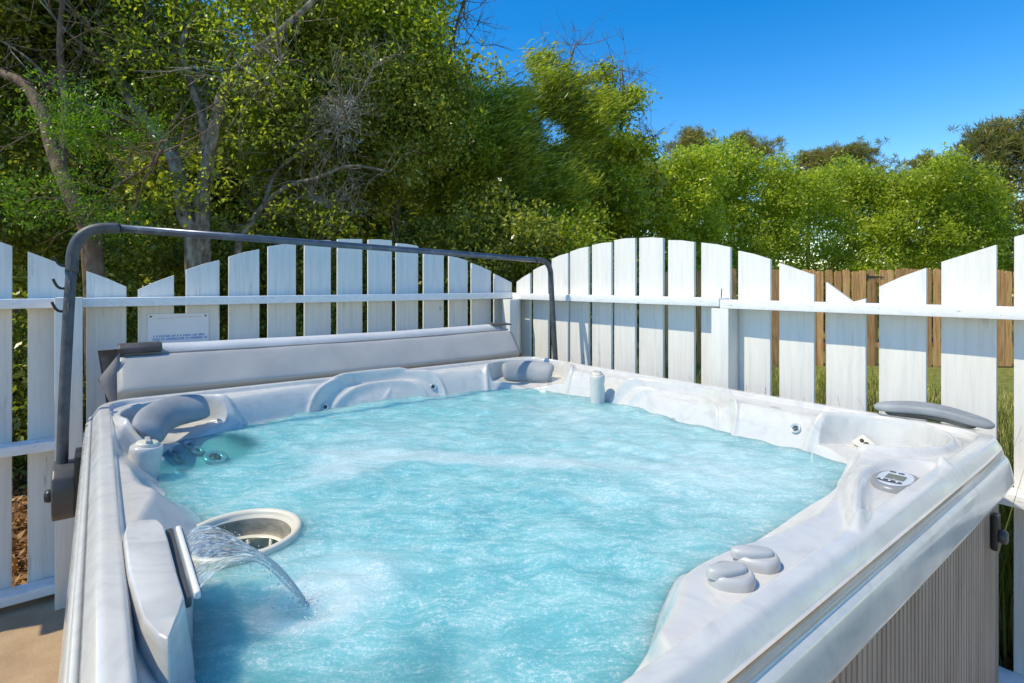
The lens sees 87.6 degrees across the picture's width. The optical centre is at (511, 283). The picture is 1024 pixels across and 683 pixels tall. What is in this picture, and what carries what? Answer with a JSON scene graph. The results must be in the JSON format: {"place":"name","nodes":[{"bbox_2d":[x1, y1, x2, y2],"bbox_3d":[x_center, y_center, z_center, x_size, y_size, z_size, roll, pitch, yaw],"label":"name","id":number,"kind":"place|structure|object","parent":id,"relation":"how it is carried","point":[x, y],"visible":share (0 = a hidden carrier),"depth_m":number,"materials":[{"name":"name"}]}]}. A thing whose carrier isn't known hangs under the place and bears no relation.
{"place":"outdoors","nodes":[
{"label":"outdoors","id":0,"kind":"place"},
{"bbox_2d":[0,594,65,682],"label":"patio","id":1,"kind":"structure","parent":0,"point":[31,634],"depth_m":2.03,"materials":[{"name":"beige concrete"}]},
{"bbox_2d":[0,239,520,610],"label":"picket fence","id":2,"kind":"object","parent":1,"relation":"on","point":[105,302],"visible":0.41,"depth_m":2.54,"materials":[{"name":"white paint"}]},
{"bbox_2d":[147,313,208,342],"bbox_3d":[-1.644,0.251,2.636,0.258,0.213,0.006,0,0,-38],"label":"sign","id":3,"kind":"object","parent":2,"relation":"attached to","point":[183,327],"visible":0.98,"depth_m":2.63,"materials":[{"name":"white plastic"}]},
{"bbox_2d":[58,357,1014,682],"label":"hot tub","id":4,"kind":"object","parent":1,"relation":"on","point":[880,563],"visible":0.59,"depth_m":1.14,"materials":[{"name":"plastic"}]},
{"bbox_2d":[225,548,262,556],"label":"water","id":5,"kind":"structure","parent":4,"relation":"in","point":[241,552],"depth_m":1.26,"materials":[{"name":"liquid"}]},
{"bbox_2d":[185,525,350,636],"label":"waterfall","id":6,"kind":"structure","parent":4,"relation":"attached to","point":[282,578],"depth_m":0.92,"materials":[{"name":"liquid"}]},
{"bbox_2d":[44,223,557,520],"bbox_3d":[-0.622,0.282,2.545,2.419,1.021,0.214,0,0,-38],"label":"cover lifter","id":7,"kind":"object","parent":4,"relation":"attached to","point":[60,495],"visible":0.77,"depth_m":1.89,"materials":[{"name":"grey metal"}]},
{"bbox_2d":[98,322,521,402],"bbox_3d":[-0.816,0.636,2.781,2.120,0.783,0.280,0,0,-38],"label":"folded spa cover","id":8,"kind":"object","parent":4,"relation":"attached to","point":[138,369],"visible":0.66,"depth_m":2.49,"materials":[{"name":"grey plastic"}]},
{"bbox_2d":[158,388,846,682],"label":"water","id":9,"kind":"structure","parent":4,"relation":"in","point":[525,535],"depth_m":1.24,"materials":[{"name":"blue liquid"}]},
{"bbox_2d":[874,401,994,428],"bbox_3d":[1.340,0.412,1.706,0.078,0.052,0.306,0,0,-42],"label":"headrest pillow","id":10,"kind":"object","parent":4,"relation":"on","point":[935,412],"visible":1,"depth_m":1.69,"materials":[{"name":"grey plastic"}]},
{"bbox_2d":[12,317,1013,585],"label":"ground","id":11,"kind":"structure","parent":0,"point":[1004,379],"depth_m":7.51,"materials":[{"name":"green plant"}]},
{"bbox_2d":[12,276,85,488],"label":"shrub","id":12,"kind":"object","parent":11,"relation":"on","point":[19,392],"visible":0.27,"depth_m":3.79,"materials":[{"name":"green plant"}]},
{"bbox_2d":[0,205,159,432],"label":"shrub","id":13,"kind":"object","parent":11,"relation":"on","point":[110,264],"visible":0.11,"depth_m":5.25,"materials":[{"name":"green plant"}]},
{"bbox_2d":[0,0,245,417],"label":"evergreen tree","id":14,"kind":"object","parent":11,"relation":"on","point":[63,119],"visible":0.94,"depth_m":4.61,"materials":[{"name":"green plant"}]},
{"bbox_2d":[69,186,303,339],"bbox_3d":[-3.770,0.208,6.324,3.163,2.794,1.533,0,0,0],"label":"shrub","id":15,"kind":"object","parent":11,"relation":"on","point":[170,260],"visible":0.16,"depth_m":6.06,"materials":[{"name":"green plant"}]},
{"bbox_2d":[0,0,432,312],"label":"gnarled tree","id":16,"kind":"object","parent":11,"relation":"on","point":[192,30],"visible":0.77,"depth_m":4.94,"materials":[{"name":"green plant"}]},
{"bbox_2d":[182,216,394,337],"bbox_3d":[-2.563,0.479,6.337,2.772,2.520,1.607,0,0,0],"label":"shrub","id":17,"kind":"object","parent":11,"relation":"on","point":[299,270],"visible":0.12,"depth_m":6.09,"materials":[{"name":"green plant"}]},
{"bbox_2d":[213,0,494,339],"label":"arching tree","id":18,"kind":"object","parent":11,"relation":"on","point":[360,93],"visible":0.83,"depth_m":5.81,"materials":[{"name":"green plant"}]},
{"bbox_2d":[225,0,515,323],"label":"broadleaf tree","id":19,"kind":"object","parent":11,"relation":"on","point":[435,27],"visible":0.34,"depth_m":6.39,"materials":[{"name":"green plant"}]},
{"bbox_2d":[361,203,515,330],"bbox_3d":[-1.024,0.377,6.452,2.152,2.664,1.697,0,0,0],"label":"shrub","id":20,"kind":"object","parent":11,"relation":"on","point":[421,231],"visible":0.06,"depth_m":6.30,"materials":[{"name":"green plant"}]},
{"bbox_2d":[392,177,578,343],"bbox_3d":[-0.378,0.234,6.131,2.292,2.864,1.848,0,0,0],"label":"shrub","id":21,"kind":"object","parent":11,"relation":"on","point":[537,243],"visible":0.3,"depth_m":5.88,"materials":[{"name":"green plant"}]},
{"bbox_2d":[0,39,1013,352],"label":"woodland","id":22,"kind":"object","parent":11,"relation":"on","point":[236,193],"visible":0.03,"depth_m":9.63,"materials":[{"name":"green plant"}]},
{"bbox_2d":[12,429,1013,670],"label":"leaf litter","id":23,"kind":"object","parent":11,"relation":"on","point":[21,516],"visible":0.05,"depth_m":2.85,"materials":[{"name":"brown plant"}]},
{"bbox_2d":[403,5,655,278],"bbox_3d":[0.407,-1.220,7.457,3.791,5.260,1.966,0,0,0],"label":"feathery tree","id":24,"kind":"object","parent":11,"relation":"on","point":[523,172],"visible":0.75,"depth_m":7.17,"materials":[{"name":"green plant"}]},
{"bbox_2d":[510,195,638,364],"bbox_3d":[0.707,0.330,6.763,1.868,2.931,1.503,0,0,0],"label":"shrub","id":25,"kind":"object","parent":11,"relation":"on","point":[588,241],"visible":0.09,"depth_m":6.58,"materials":[{"name":"green plant"}]},
{"bbox_2d":[513,25,675,238],"bbox_3d":[1.067,-1.334,8.232,3.193,5.486,1.752,0,0,0],"label":"scrub oak","id":26,"kind":"object","parent":11,"relation":"on","point":[624,160],"visible":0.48,"depth_m":8.20,"materials":[{"name":"green plant"}]},
{"bbox_2d":[573,135,742,350],"bbox_3d":[2.623,-0.745,10.555,3.845,4.372,2.403,0,0,0],"label":"bush","id":27,"kind":"object","parent":11,"relation":"on","point":[680,218],"visible":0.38,"depth_m":10.24,"materials":[{"name":"green plant"}]},
{"bbox_2d":[661,124,716,160],"bbox_3d":[6.683,-2.314,20.173,2.679,7.444,2.689,0,0,0],"label":"pine tree","id":28,"kind":"object","parent":11,"relation":"on","point":[685,140],"visible":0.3,"depth_m":19.56,"materials":[{"name":"plant"}]},
{"bbox_2d":[680,134,821,297],"bbox_3d":[4.922,-0.911,11.912,3.988,4.890,2.134,0,0,0],"label":"bush","id":29,"kind":"object","parent":11,"relation":"on","point":[749,232],"visible":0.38,"depth_m":11.50,"materials":[{"name":"green plant"}]},
{"bbox_2d":[714,127,796,209],"bbox_3d":[8.183,-2.135,18.885,3.704,7.093,3.913,0,0,-32],"label":"pine tree","id":30,"kind":"object","parent":11,"relation":"on","point":[763,143],"visible":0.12,"depth_m":18.43,"materials":[{"name":"plant"}]},
{"bbox_2d":[502,234,1023,682],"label":"picket fence","id":31,"kind":"object","parent":11,"relation":"on","point":[736,344],"visible":0.56,"depth_m":2.39,"materials":[{"name":"white paint"}]},
{"bbox_2d":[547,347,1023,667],"bbox_3d":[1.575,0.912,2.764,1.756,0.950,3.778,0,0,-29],"label":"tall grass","id":32,"kind":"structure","parent":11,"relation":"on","point":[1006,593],"depth_m":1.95,"materials":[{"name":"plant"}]},
{"bbox_2d":[780,146,846,256],"bbox_3d":[11.903,-2.152,21.924,3.709,7.122,3.424,0,0,0],"label":"pine tree","id":33,"kind":"object","parent":11,"relation":"on","point":[813,158],"visible":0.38,"depth_m":21.30,"materials":[{"name":"plant"}]},
{"bbox_2d":[637,268,1013,366],"bbox_3d":[7.045,0.549,8.972,10.580,1.655,0.162,0,0,-1],"label":"cedar fence","id":34,"kind":"object","parent":11,"relation":"on","point":[859,280],"visible":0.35,"depth_m":8.88,"materials":[{"name":"brown wood"}]},
{"bbox_2d":[755,148,946,332],"bbox_3d":[7.672,-0.866,12.515,4.048,4.568,2.696,0,0,0],"label":"bush","id":35,"kind":"object","parent":11,"relation":"on","point":[826,191],"visible":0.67,"depth_m":12.07,"materials":[{"name":"green plant"}]},
{"bbox_2d":[810,136,900,277],"bbox_3d":[13.978,-2.338,22.118,3.893,7.502,4.106,0,0,-35],"label":"pine tree","id":36,"kind":"object","parent":11,"relation":"on","point":[862,151],"visible":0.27,"depth_m":21.37,"materials":[{"name":"plant"}]},
{"bbox_2d":[886,147,966,268],"bbox_3d":[17.034,-2.106,21.969,3.707,7.038,3.400,0,0,0],"label":"pine tree","id":37,"kind":"object","parent":11,"relation":"on","point":[913,164],"visible":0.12,"depth_m":21.67,"materials":[{"name":"plant"}]},
{"bbox_2d":[851,142,1023,341],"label":"bush","id":38,"kind":"object","parent":11,"relation":"on","point":[942,201],"visible":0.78,"depth_m":11.73,"materials":[{"name":"green plant"}]},
{"bbox_2d":[917,111,1023,271],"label":"pine tree","id":39,"kind":"object","parent":11,"relation":"on","point":[988,146],"visible":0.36,"depth_m":13.02,"materials":[{"name":"green plant"}]},
{"bbox_2d":[978,109,1023,277],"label":"pine tree","id":40,"kind":"object","parent":11,"relation":"on","point":[1015,154],"visible":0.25,"depth_m":12.96,"materials":[{"name":"plant"}]},
{"bbox_2d":[5,0,1023,295],"label":"sky","id":41,"kind":"structure","parent":0,"point":[812,74],"materials":[{"name":"blue"}]},
{"bbox_2d":[532,348,1013,671],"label":"grass","id":42,"kind":"structure","parent":0,"point":[1010,396],"depth_m":6.58,"materials":[{"name":"green plant"}]}
]}

